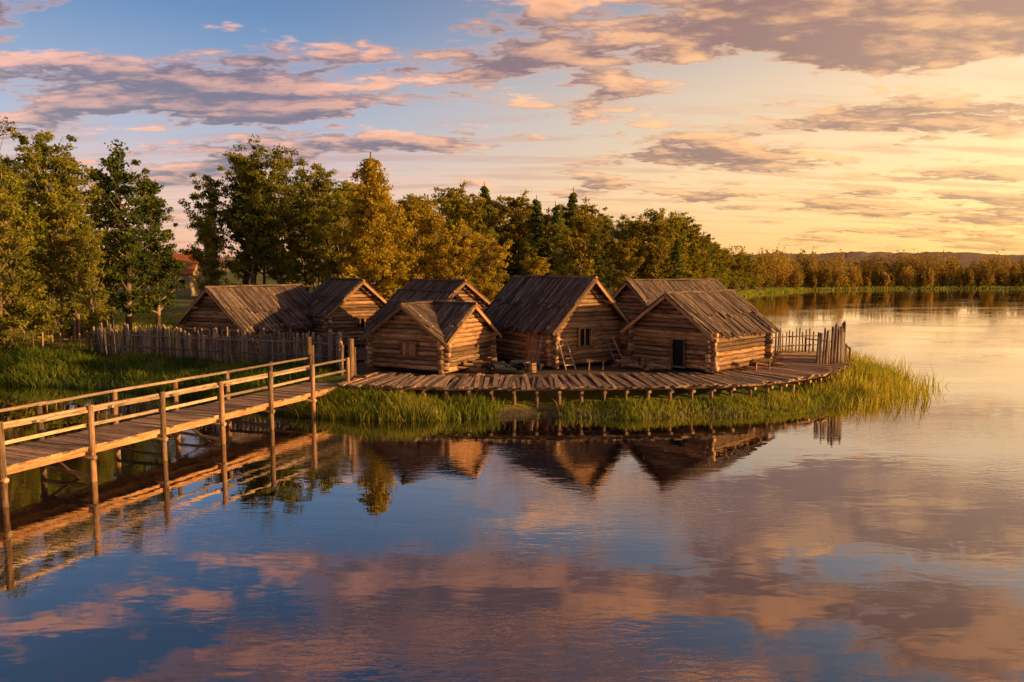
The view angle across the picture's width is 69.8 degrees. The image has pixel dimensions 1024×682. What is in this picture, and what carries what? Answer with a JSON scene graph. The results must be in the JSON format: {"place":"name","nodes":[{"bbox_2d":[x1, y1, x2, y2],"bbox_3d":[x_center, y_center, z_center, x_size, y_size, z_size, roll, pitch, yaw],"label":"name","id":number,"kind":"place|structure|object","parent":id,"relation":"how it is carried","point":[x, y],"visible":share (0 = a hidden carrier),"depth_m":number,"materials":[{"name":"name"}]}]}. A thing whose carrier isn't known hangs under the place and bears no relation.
{"place":"outdoors","nodes":[
{"label":"outdoors","id":0,"kind":"place"},
{"bbox_2d":[0,272,1022,420],"bbox_3d":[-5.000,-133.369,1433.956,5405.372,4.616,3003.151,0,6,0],"label":"ground","id":1,"kind":"structure","parent":0,"point":[547,399],"depth_m":33.72,"materials":[{"name":"plant"}]},
{"bbox_2d":[0,328,37,351],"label":"bush","id":2,"kind":"object","parent":1,"relation":"on","point":[12,339],"visible":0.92,"depth_m":43.52,"materials":[{"name":"green plant"}]},
{"bbox_2d":[1,154,44,329],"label":"alder tree","id":3,"kind":"object","parent":1,"relation":"on","point":[9,162],"visible":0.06,"depth_m":53.55,"materials":[{"name":"green plant"}]},
{"bbox_2d":[0,152,47,292],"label":"alder tree","id":4,"kind":"object","parent":1,"relation":"on","point":[16,168],"visible":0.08,"depth_m":60.68,"materials":[{"name":"green plant"}]},
{"bbox_2d":[0,173,50,347],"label":"alder tree","id":5,"kind":"object","parent":1,"relation":"on","point":[12,264],"visible":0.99,"depth_m":45.09,"materials":[{"name":"green plant"}]},
{"bbox_2d":[0,116,53,342],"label":"alder tree","id":6,"kind":"object","parent":1,"relation":"on","point":[5,171],"visible":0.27,"depth_m":47.78,"materials":[{"name":"green plant"}]},
{"bbox_2d":[7,288,60,332],"bbox_3d":[-36.650,-2.232,55.667,4.836,3.808,4.661,-1,6,-13],"label":"bush","id":7,"kind":"object","parent":1,"relation":"on","point":[42,297],"visible":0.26,"depth_m":55.03,"materials":[{"name":"green plant"}]},
{"bbox_2d":[0,297,81,345],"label":"bush","id":8,"kind":"object","parent":1,"relation":"on","point":[32,313],"visible":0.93,"depth_m":45.60,"materials":[{"name":"green plant"}]},
{"bbox_2d":[5,128,94,337],"bbox_3d":[-32.333,-7.308,51.258,5.803,14.698,5.249,3,6,25],"label":"alder tree","id":9,"kind":"object","parent":1,"relation":"on","point":[39,155],"visible":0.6,"depth_m":50.86,"materials":[{"name":"green plant"}]},
{"bbox_2d":[24,331,94,353],"bbox_3d":[-26.538,0.249,43.249,4.014,1.665,0.246,-1,6,-12],"label":"picket fence","id":10,"kind":"object","parent":1,"relation":"on","point":[60,346],"visible":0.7,"depth_m":43.20,"materials":[{"name":"brown wood"}]},
{"bbox_2d":[32,174,104,341],"bbox_3d":[-29.857,-5.600,50.054,4.542,11.530,4.704,3,6,25],"label":"alder tree","id":11,"kind":"object","parent":1,"relation":"on","point":[52,197],"visible":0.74,"depth_m":49.31,"materials":[{"name":"green plant"}]},
{"bbox_2d":[36,154,107,324],"bbox_3d":[-34.673,-7.623,57.697,5.008,14.021,5.536,5,7,42],"label":"alder tree","id":12,"kind":"object","parent":1,"relation":"on","point":[86,202],"visible":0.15,"depth_m":57.36,"materials":[{"name":"green plant"}]},
{"bbox_2d":[56,301,120,337],"bbox_3d":[-30.901,-1.552,53.510,4.664,2.912,4.496,-2,6,-17],"label":"bush","id":13,"kind":"object","parent":1,"relation":"on","point":[84,326],"visible":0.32,"depth_m":53.06,"materials":[{"name":"green plant"}]},
{"bbox_2d":[67,223,111,329],"bbox_3d":[-27.755,-3.700,48.202,2.574,8.167,2.665,-4,7,-38],"label":"alder tree","id":14,"kind":"object","parent":1,"relation":"on","point":[89,273],"visible":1,"depth_m":48.06,"materials":[{"name":"green plant"}]},
{"bbox_2d":[77,181,130,327],"bbox_3d":[-34.420,-7.225,61.568,5.096,12.491,4.920,0,6,0],"label":"alder tree","id":15,"kind":"object","parent":1,"relation":"on","point":[106,283],"visible":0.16,"depth_m":61.06,"materials":[{"name":"green plant"}]},
{"bbox_2d":[84,139,171,331],"bbox_3d":[-29.193,-7.637,55.700,5.974,14.521,6.397,2,6,21],"label":"oak tree","id":16,"kind":"object","parent":1,"relation":"on","point":[131,244],"visible":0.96,"depth_m":54.88,"materials":[{"name":"green plant"}]},
{"bbox_2d":[123,174,187,328],"bbox_3d":[-28.865,-7.133,59.625,5.017,12.654,4.685,0,6,4],"label":"oak tree","id":17,"kind":"object","parent":1,"relation":"on","point":[154,213],"visible":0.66,"depth_m":59.39,"materials":[{"name":"green plant"}]},
{"bbox_2d":[0,341,338,416],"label":"bank grass","id":18,"kind":"structure","parent":1,"relation":"on","point":[32,366],"depth_m":38.47,"materials":[{"name":"plant"}]},
{"bbox_2d":[0,355,349,507],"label":"wooden footbridge","id":19,"kind":"object","parent":1,"relation":"on","point":[42,453],"visible":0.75,"depth_m":23.35,"materials":[{"name":"brown wood"}]},
{"bbox_2d":[150,264,208,295],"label":"walls","id":20,"kind":"structure","parent":1,"relation":"on","point":[191,289],"depth_m":108.44,"materials":[{"name":"beige paint"}]},
{"bbox_2d":[147,249,205,274],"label":"roof","id":21,"kind":"structure","parent":20,"relation":"on","point":[191,267],"depth_m":109.31,"materials":[{"name":"orange tile"}]},
{"bbox_2d":[0,312,364,347],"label":"meadow grass","id":22,"kind":"structure","parent":1,"relation":"on","point":[144,322],"depth_m":63.88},
{"bbox_2d":[178,172,233,284],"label":"alder tree","id":23,"kind":"object","parent":1,"relation":"on","point":[214,195],"visible":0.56,"depth_m":68.66,"materials":[{"name":"green plant"}]},
{"bbox_2d":[191,208,230,291],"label":"alder tree","id":24,"kind":"object","parent":1,"relation":"on","point":[209,252],"visible":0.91,"depth_m":66.24,"materials":[{"name":"green plant"}]},
{"bbox_2d":[91,322,342,366],"bbox_3d":[-16.823,0.248,39.940,18.277,2.326,0.689,2,6,24],"label":"palisade fence","id":25,"kind":"object","parent":1,"relation":"on","point":[100,343],"visible":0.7,"depth_m":39.62,"materials":[{"name":"brown wood"}]},
{"bbox_2d":[211,144,269,284],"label":"alder tree","id":26,"kind":"object","parent":1,"relation":"on","point":[231,211],"visible":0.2,"depth_m":69.97,"materials":[{"name":"green plant"}]},
{"bbox_2d":[171,284,314,351],"bbox_3d":[-16.437,-1.642,47.363,6.660,4.001,8.049,3,6,27],"label":"log hut","id":27,"kind":"object","parent":1,"relation":"on","point":[240,308],"visible":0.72,"depth_m":45.09,"materials":[{"name":"brown wood"}]},
{"bbox_2d":[220,156,282,284],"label":"alder tree","id":28,"kind":"object","parent":1,"relation":"on","point":[237,238],"visible":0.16,"depth_m":69.26,"materials":[{"name":"green plant"}]},
{"bbox_2d":[216,151,288,284],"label":"alder tree","id":29,"kind":"object","parent":1,"relation":"on","point":[250,232],"visible":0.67,"depth_m":67.15,"materials":[{"name":"green plant"}]},
{"bbox_2d":[237,134,312,283],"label":"alder tree","id":30,"kind":"object","parent":1,"relation":"on","point":[277,273],"visible":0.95,"depth_m":66.76,"materials":[{"name":"green plant"}]},
{"bbox_2d":[261,146,313,283],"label":"alder tree","id":31,"kind":"object","parent":1,"relation":"on","point":[296,178],"visible":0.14,"depth_m":72.89,"materials":[{"name":"green plant"}]},
{"bbox_2d":[280,167,327,291],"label":"alder tree","id":32,"kind":"object","parent":1,"relation":"on","point":[309,281],"visible":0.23,"depth_m":71.70,"materials":[{"name":"green plant"}]},
{"bbox_2d":[285,160,348,284],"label":"alder tree","id":33,"kind":"object","parent":1,"relation":"on","point":[319,188],"visible":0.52,"depth_m":69.46,"materials":[{"name":"green plant"}]},
{"bbox_2d":[305,184,353,287],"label":"alder tree","id":34,"kind":"object","parent":1,"relation":"on","point":[334,215],"visible":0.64,"depth_m":65.29,"materials":[{"name":"green plant"}]},
{"bbox_2d":[306,337,366,389],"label":"gate posts","id":35,"kind":"object","parent":1,"relation":"on","point":[351,354],"visible":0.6,"depth_m":32.09,"materials":[{"name":"brown wood"}]},
{"bbox_2d":[315,180,357,282],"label":"deciduous tree","id":36,"kind":"object","parent":1,"relation":"on","point":[344,186],"visible":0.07,"depth_m":109.87,"materials":[{"name":"green plant"}]},
{"bbox_2d":[337,333,343,375],"bbox_3d":[-8.314,0.719,35.552,0.271,2.204,2.383,-2,6,-16],"label":"wooden post","id":37,"kind":"object","parent":1,"relation":"on","point":[340,345],"visible":0.73,"depth_m":34.76,"materials":[{"name":"brown wood"}]},
{"bbox_2d":[303,278,386,347],"bbox_3d":[-11.243,-2.041,49.237,5.372,4.362,7.112,-4,7,-34],"label":"log hut","id":38,"kind":"object","parent":1,"relation":"on","point":[351,307],"visible":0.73,"depth_m":46.69,"materials":[{"name":"brown wood"}]},
{"bbox_2d":[323,152,424,300],"bbox_3d":[-11.807,-8.133,61.064,9.579,15.322,9.012,0,6,1],"label":"linden tree","id":39,"kind":"object","parent":1,"relation":"on","point":[377,246],"visible":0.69,"depth_m":60.72,"materials":[{"name":"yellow plant"}]},
{"bbox_2d":[378,197,442,298],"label":"maple tree","id":40,"kind":"object","parent":1,"relation":"on","point":[413,211],"visible":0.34,"depth_m":71.61,"materials":[{"name":"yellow plant"}]},
{"bbox_2d":[363,288,464,329],"bbox_3d":[-4.965,-1.113,42.472,5.176,3.788,5.916,-5,7,-39],"label":"log hut","id":41,"kind":"object","parent":1,"relation":"on","point":[414,294],"visible":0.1,"depth_m":42.20,"materials":[{"name":"brown wood"}]},
{"bbox_2d":[357,299,501,374],"bbox_3d":[-4.024,-0.387,37.036,5.329,3.322,5.337,3,6,28],"label":"log hut","id":42,"kind":"object","parent":1,"relation":"on","point":[440,337],"visible":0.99,"depth_m":35.40,"materials":[{"name":"brown wood"}]},
{"bbox_2d":[399,341,417,356],"bbox_3d":[-4.915,0.372,35.042,1.050,0.750,0.210,3,6,29],"label":"window","id":43,"kind":"structure","parent":42,"relation":"in","point":[407,348],"depth_m":35.00,"materials":[{"name":"brown wood"}]},
{"bbox_2d":[409,212,473,281],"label":"maple tree","id":44,"kind":"object","parent":1,"relation":"on","point":[430,262],"visible":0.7,"depth_m":64.87,"materials":[{"name":"green plant"}]},
{"bbox_2d":[403,278,490,311],"bbox_3d":[-5.022,-2.093,50.011,6.154,4.309,7.441,-4,7,-34],"label":"log hut","id":45,"kind":"object","parent":1,"relation":"on","point":[465,290],"visible":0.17,"depth_m":48.00,"materials":[{"name":"brown wood"}]},
{"bbox_2d":[435,195,460,252],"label":"deciduous tree","id":46,"kind":"object","parent":1,"relation":"on","point":[450,207],"visible":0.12,"depth_m":106.69,"materials":[{"name":"green plant"}]},
{"bbox_2d":[426,180,477,227],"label":"birch tree","id":47,"kind":"object","parent":1,"relation":"on","point":[448,190],"visible":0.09,"depth_m":123.53,"materials":[{"name":"green plant"}]},
{"bbox_2d":[436,191,491,285],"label":"birch tree","id":48,"kind":"object","parent":1,"relation":"on","point":[463,207],"visible":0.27,"depth_m":80.10,"materials":[{"name":"green plant"}]},
{"bbox_2d":[445,229,495,295],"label":"maple tree","id":49,"kind":"object","parent":1,"relation":"on","point":[467,241],"visible":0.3,"depth_m":68.92,"materials":[{"name":"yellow plant"}]},
{"bbox_2d":[457,207,505,292],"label":"birch tree","id":50,"kind":"object","parent":1,"relation":"on","point":[490,223],"visible":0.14,"depth_m":101.07,"materials":[{"name":"green plant"}]},
{"bbox_2d":[469,224,504,291],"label":"alder tree","id":51,"kind":"object","parent":1,"relation":"on","point":[492,232],"visible":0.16,"depth_m":92.31,"materials":[{"name":"green plant"}]},
{"bbox_2d":[474,181,501,290],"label":"spruce tree","id":52,"kind":"object","parent":1,"relation":"on","point":[485,194],"visible":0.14,"depth_m":106.76,"materials":[{"name":"green plant"}]},
{"bbox_2d":[468,234,513,301],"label":"maple tree","id":53,"kind":"object","parent":1,"relation":"on","point":[484,287],"visible":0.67,"depth_m":62.06,"materials":[{"name":"green plant"}]},
{"bbox_2d":[475,204,509,284],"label":"birch tree","id":54,"kind":"object","parent":1,"relation":"on","point":[500,221],"visible":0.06,"depth_m":109.78,"materials":[{"name":"green plant"}]},
{"bbox_2d":[474,192,514,282],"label":"birch tree","id":55,"kind":"object","parent":1,"relation":"on","point":[496,203],"visible":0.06,"depth_m":120.43,"materials":[{"name":"green plant"}]},
{"bbox_2d":[496,189,533,284],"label":"birch tree","id":56,"kind":"object","parent":1,"relation":"on","point":[517,206],"visible":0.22,"depth_m":109.88,"materials":[{"name":"green plant"}]},
{"bbox_2d":[493,206,541,282],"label":"birch tree","id":57,"kind":"object","parent":1,"relation":"on","point":[517,220],"visible":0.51,"depth_m":101.44,"materials":[{"name":"green plant"}]},
{"bbox_2d":[510,359,543,370],"bbox_3d":[0.433,1.154,35.563,2.266,0.573,1.091,0,6,0],"label":"net heap","id":58,"kind":"object","parent":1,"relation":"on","point":[521,364],"visible":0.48,"depth_m":35.42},
{"bbox_2d":[514,234,544,274],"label":"alder tree","id":59,"kind":"object","parent":1,"relation":"on","point":[531,251],"visible":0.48,"depth_m":93.23,"materials":[{"name":"green plant"}]},
{"bbox_2d":[517,195,548,274],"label":"spruce tree","id":60,"kind":"object","parent":1,"relation":"on","point":[536,214],"visible":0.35,"depth_m":98.92,"materials":[{"name":"green plant"}]},
{"bbox_2d":[519,255,550,274],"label":"maple tree","id":61,"kind":"object","parent":1,"relation":"on","point":[533,267],"visible":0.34,"depth_m":71.34,"materials":[{"name":"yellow plant"}]},
{"bbox_2d":[525,207,554,271],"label":"birch tree","id":62,"kind":"object","parent":1,"relation":"on","point":[546,231],"visible":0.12,"depth_m":110.41,"materials":[{"name":"green plant"}]},
{"bbox_2d":[541,202,570,274],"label":"spruce tree","id":63,"kind":"object","parent":1,"relation":"on","point":[556,209],"visible":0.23,"depth_m":97.19,"materials":[{"name":"green plant"}]},
{"bbox_2d":[483,275,630,368],"bbox_3d":[2.164,-1.294,39.876,5.841,4.556,7.334,-4,7,-35],"label":"log hut","id":64,"kind":"object","parent":1,"relation":"on","point":[584,315],"visible":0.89,"depth_m":37.78,"materials":[{"name":"brown wood"}]},
{"bbox_2d":[526,330,538,361],"bbox_3d":[1.055,0.291,37.414,0.210,1.850,1.100,-4,7,-35],"label":"door","id":65,"kind":"structure","parent":64,"relation":"in","point":[528,336],"depth_m":37.46,"materials":[{"name":"brown wood"}]},
{"bbox_2d":[527,335,545,362],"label":"wattle gate","id":66,"kind":"structure","parent":64,"relation":"attached to","point":[537,351],"depth_m":36.65,"materials":[{"name":"brown wood"}]},
{"bbox_2d":[577,327,593,347],"bbox_3d":[3.688,-0.189,37.189,1.000,1.050,0.210,-4,7,-35],"label":"window","id":67,"kind":"structure","parent":64,"relation":"in","point":[583,332],"depth_m":37.21,"materials":[{"name":"brown wood"}]},
{"bbox_2d":[540,218,576,275],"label":"alder tree","id":68,"kind":"object","parent":1,"relation":"on","point":[559,256],"visible":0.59,"depth_m":92.22,"materials":[{"name":"green plant"}]},
{"bbox_2d":[562,187,578,273],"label":"spruce tree","id":69,"kind":"object","parent":1,"relation":"on","point":[572,205],"visible":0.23,"depth_m":107.73,"materials":[{"name":"green plant"}]},
{"bbox_2d":[555,208,604,275],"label":"birch tree","id":70,"kind":"object","parent":1,"relation":"on","point":[584,230],"visible":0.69,"depth_m":84.52,"materials":[{"name":"green plant"}]},
{"bbox_2d":[564,210,611,287],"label":"birch tree","id":71,"kind":"object","parent":1,"relation":"on","point":[606,244],"visible":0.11,"depth_m":99.31,"materials":[{"name":"green plant"}]},
{"bbox_2d":[570,197,607,256],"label":"birch tree","id":72,"kind":"object","parent":1,"relation":"on","point":[591,209],"visible":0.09,"depth_m":122.41,"materials":[{"name":"green plant"}]},
{"bbox_2d":[336,350,854,407],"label":"timber platform","id":73,"kind":"structure","parent":1,"relation":"on","point":[801,366],"depth_m":32.15,"materials":[{"name":"brown wood"}]},
{"bbox_2d":[460,360,498,371],"bbox_3d":[-1.680,1.194,35.378,2.112,0.568,0.822,0,6,0],"label":"firewood pile","id":74,"kind":"object","parent":73,"relation":"on","point":[473,365],"visible":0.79,"depth_m":35.24,"materials":[{"name":"brown wood"}]},
{"bbox_2d":[480,360,517,372],"bbox_3d":[-0.620,1.194,35.017,1.803,0.576,0.893,0,6,0],"label":"net heap","id":75,"kind":"object","parent":73,"relation":"on","point":[493,365],"visible":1,"depth_m":34.80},
{"bbox_2d":[611,356,642,368],"bbox_3d":[5.760,1.048,36.589,1.628,0.634,1.037,0,6,0],"label":"firewood pile","id":76,"kind":"object","parent":73,"relation":"on","point":[629,361],"visible":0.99,"depth_m":36.44,"materials":[{"name":"brown wood"}]},
{"bbox_2d":[620,289,780,372],"bbox_3d":[9.755,-0.735,38.007,6.640,3.815,5.671,-5,8,-43],"label":"log hut","id":77,"kind":"object","parent":73,"relation":"on","point":[713,330],"visible":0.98,"depth_m":36.30,"materials":[{"name":"brown wood"}]},
{"bbox_2d":[669,337,685,368],"bbox_3d":[8.106,0.565,35.791,0.210,1.480,0.950,-5,8,-44],"label":"door","id":78,"kind":"structure","parent":77,"relation":"in","point":[679,344],"depth_m":35.88,"materials":[{"name":"brown wood"}]},
{"bbox_2d":[772,328,817,353],"bbox_3d":[15.610,0.148,42.329,5.215,1.888,0.563,-3,6,-28],"label":"picket fence","id":79,"kind":"object","parent":73,"relation":"on","point":[777,346],"visible":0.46,"depth_m":42.90,"materials":[{"name":"brown wood"}]},
{"bbox_2d":[816,321,845,363],"bbox_3d":[16.871,0.191,38.295,2.515,2.487,0.604,-4,7,-35],"label":"palisade fence","id":80,"kind":"object","parent":73,"relation":"on","point":[834,352],"visible":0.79,"depth_m":37.95,"materials":[{"name":"brown wood"}]},
{"bbox_2d":[283,357,914,420],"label":"shore grass","id":81,"kind":"structure","parent":1,"relation":"on","point":[350,403],"depth_m":30.41,"materials":[{"name":"plant"}]},
{"bbox_2d":[591,228,608,289],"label":"spruce tree","id":82,"kind":"object","parent":1,"relation":"on","point":[600,271],"visible":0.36,"depth_m":94.16,"materials":[{"name":"green plant"}]},
{"bbox_2d":[597,216,623,290],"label":"alder tree","id":83,"kind":"object","parent":1,"relation":"on","point":[607,256],"visible":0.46,"depth_m":108.61,"materials":[{"name":"green plant"}]},
{"bbox_2d":[606,214,642,287],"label":"alder tree","id":84,"kind":"object","parent":1,"relation":"on","point":[621,230],"visible":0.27,"depth_m":110.57,"materials":[{"name":"green plant"}]},
{"bbox_2d":[608,236,648,294],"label":"birch tree","id":85,"kind":"object","parent":1,"relation":"on","point":[624,266],"visible":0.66,"depth_m":89.55,"materials":[{"name":"green plant"}]},
{"bbox_2d":[610,213,658,288],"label":"birch tree","id":86,"kind":"object","parent":1,"relation":"on","point":[636,226],"visible":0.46,"depth_m":98.15,"materials":[{"name":"green plant"}]},
{"bbox_2d":[643,208,665,255],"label":"deciduous tree","id":87,"kind":"object","parent":1,"relation":"on","point":[657,218],"visible":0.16,"depth_m":118.66,"materials":[{"name":"green plant"}]},
{"bbox_2d":[634,217,679,278],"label":"birch tree","id":88,"kind":"object","parent":1,"relation":"on","point":[654,248],"visible":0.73,"depth_m":96.69,"materials":[{"name":"green plant"}]},
{"bbox_2d":[644,361,671,369],"bbox_3d":[7.102,1.210,35.578,1.376,0.418,0.809,0,6,0],"label":"firewood pile","id":89,"kind":"object","parent":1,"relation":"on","point":[652,365],"visible":1,"depth_m":35.38,"materials":[{"name":"brown wood"}]},
{"bbox_2d":[612,278,726,319],"bbox_3d":[10.316,-1.799,46.729,8.572,4.368,6.006,-4,7,-35],"label":"log hut","id":90,"kind":"object","parent":1,"relation":"on","point":[633,298],"visible":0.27,"depth_m":44.94,"materials":[{"name":"brown wood"}]},
{"bbox_2d":[660,237,687,278],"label":"birch tree","id":91,"kind":"object","parent":1,"relation":"on","point":[672,242],"visible":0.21,"depth_m":102.01,"materials":[{"name":"green plant"}]},
{"bbox_2d":[658,211,690,273],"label":"deciduous tree","id":92,"kind":"object","parent":1,"relation":"on","point":[672,222],"visible":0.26,"depth_m":106.51,"materials":[{"name":"green plant"}]},
{"bbox_2d":[667,235,686,278],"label":"spruce tree","id":93,"kind":"object","parent":1,"relation":"on","point":[677,270],"visible":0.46,"depth_m":90.60,"materials":[{"name":"green plant"}]},
{"bbox_2d":[671,211,700,277],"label":"birch tree","id":94,"kind":"object","parent":1,"relation":"on","point":[685,226],"visible":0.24,"depth_m":113.70,"materials":[{"name":"green plant"}]},
{"bbox_2d":[684,228,703,277],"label":"deciduous tree","id":95,"kind":"object","parent":1,"relation":"on","point":[698,257],"visible":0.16,"depth_m":122.32,"materials":[{"name":"green plant"}]},
{"bbox_2d":[683,223,705,277],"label":"birch tree","id":96,"kind":"object","parent":1,"relation":"on","point":[700,266],"visible":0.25,"depth_m":122.00,"materials":[{"name":"green plant"}]},
{"bbox_2d":[692,231,714,278],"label":"birch tree","id":97,"kind":"object","parent":1,"relation":"on","point":[705,252],"visible":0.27,"depth_m":134.18,"materials":[{"name":"green plant"}]},
{"bbox_2d":[702,238,715,277],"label":"deciduous tree","id":98,"kind":"object","parent":1,"relation":"on","point":[707,261],"visible":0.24,"depth_m":140.21,"materials":[{"name":"green plant"}]},
{"bbox_2d":[720,247,734,286],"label":"birch tree","id":99,"kind":"object","parent":1,"relation":"on","point":[724,256],"visible":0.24,"depth_m":162.92,"materials":[{"name":"green plant"}]},
{"bbox_2d":[729,252,745,290],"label":"birch tree","id":100,"kind":"object","parent":1,"relation":"on","point":[736,267],"visible":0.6,"depth_m":175.43,"materials":[{"name":"green plant"}]},
{"bbox_2d":[743,253,757,288],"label":"birch tree","id":101,"kind":"object","parent":1,"relation":"on","point":[748,267],"visible":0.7,"depth_m":188.73,"materials":[{"name":"green plant"}]},
{"bbox_2d":[773,343,948,409],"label":"reeds","id":102,"kind":"object","parent":1,"relation":"on","point":[885,397],"visible":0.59,"depth_m":34.72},
{"bbox_2d":[729,243,1023,289],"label":"distant trees","id":103,"kind":"object","parent":1,"relation":"on","point":[923,271],"visible":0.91,"depth_m":232.13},
{"bbox_2d":[737,285,1023,296],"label":"shoreline reeds","id":104,"kind":"object","parent":1,"relation":"on","point":[752,292],"visible":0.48,"depth_m":216.86,"materials":[{"name":"green plant"}]},
{"bbox_2d":[0,289,1023,681],"bbox_3d":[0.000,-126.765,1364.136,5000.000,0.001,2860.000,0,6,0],"label":"lake water","id":105,"kind":"structure","parent":0,"point":[880,543],"depth_m":16.32,"materials":[{"name":"liquid"}]},
{"bbox_2d":[0,0,1023,259],"label":"sky","id":106,"kind":"structure","parent":0,"point":[825,126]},
{"bbox_2d":[5,251,1023,271],"bbox_3d":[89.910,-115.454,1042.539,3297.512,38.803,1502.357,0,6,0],"label":"hills","id":107,"kind":"structure","parent":0,"point":[966,258],"depth_m":1149.89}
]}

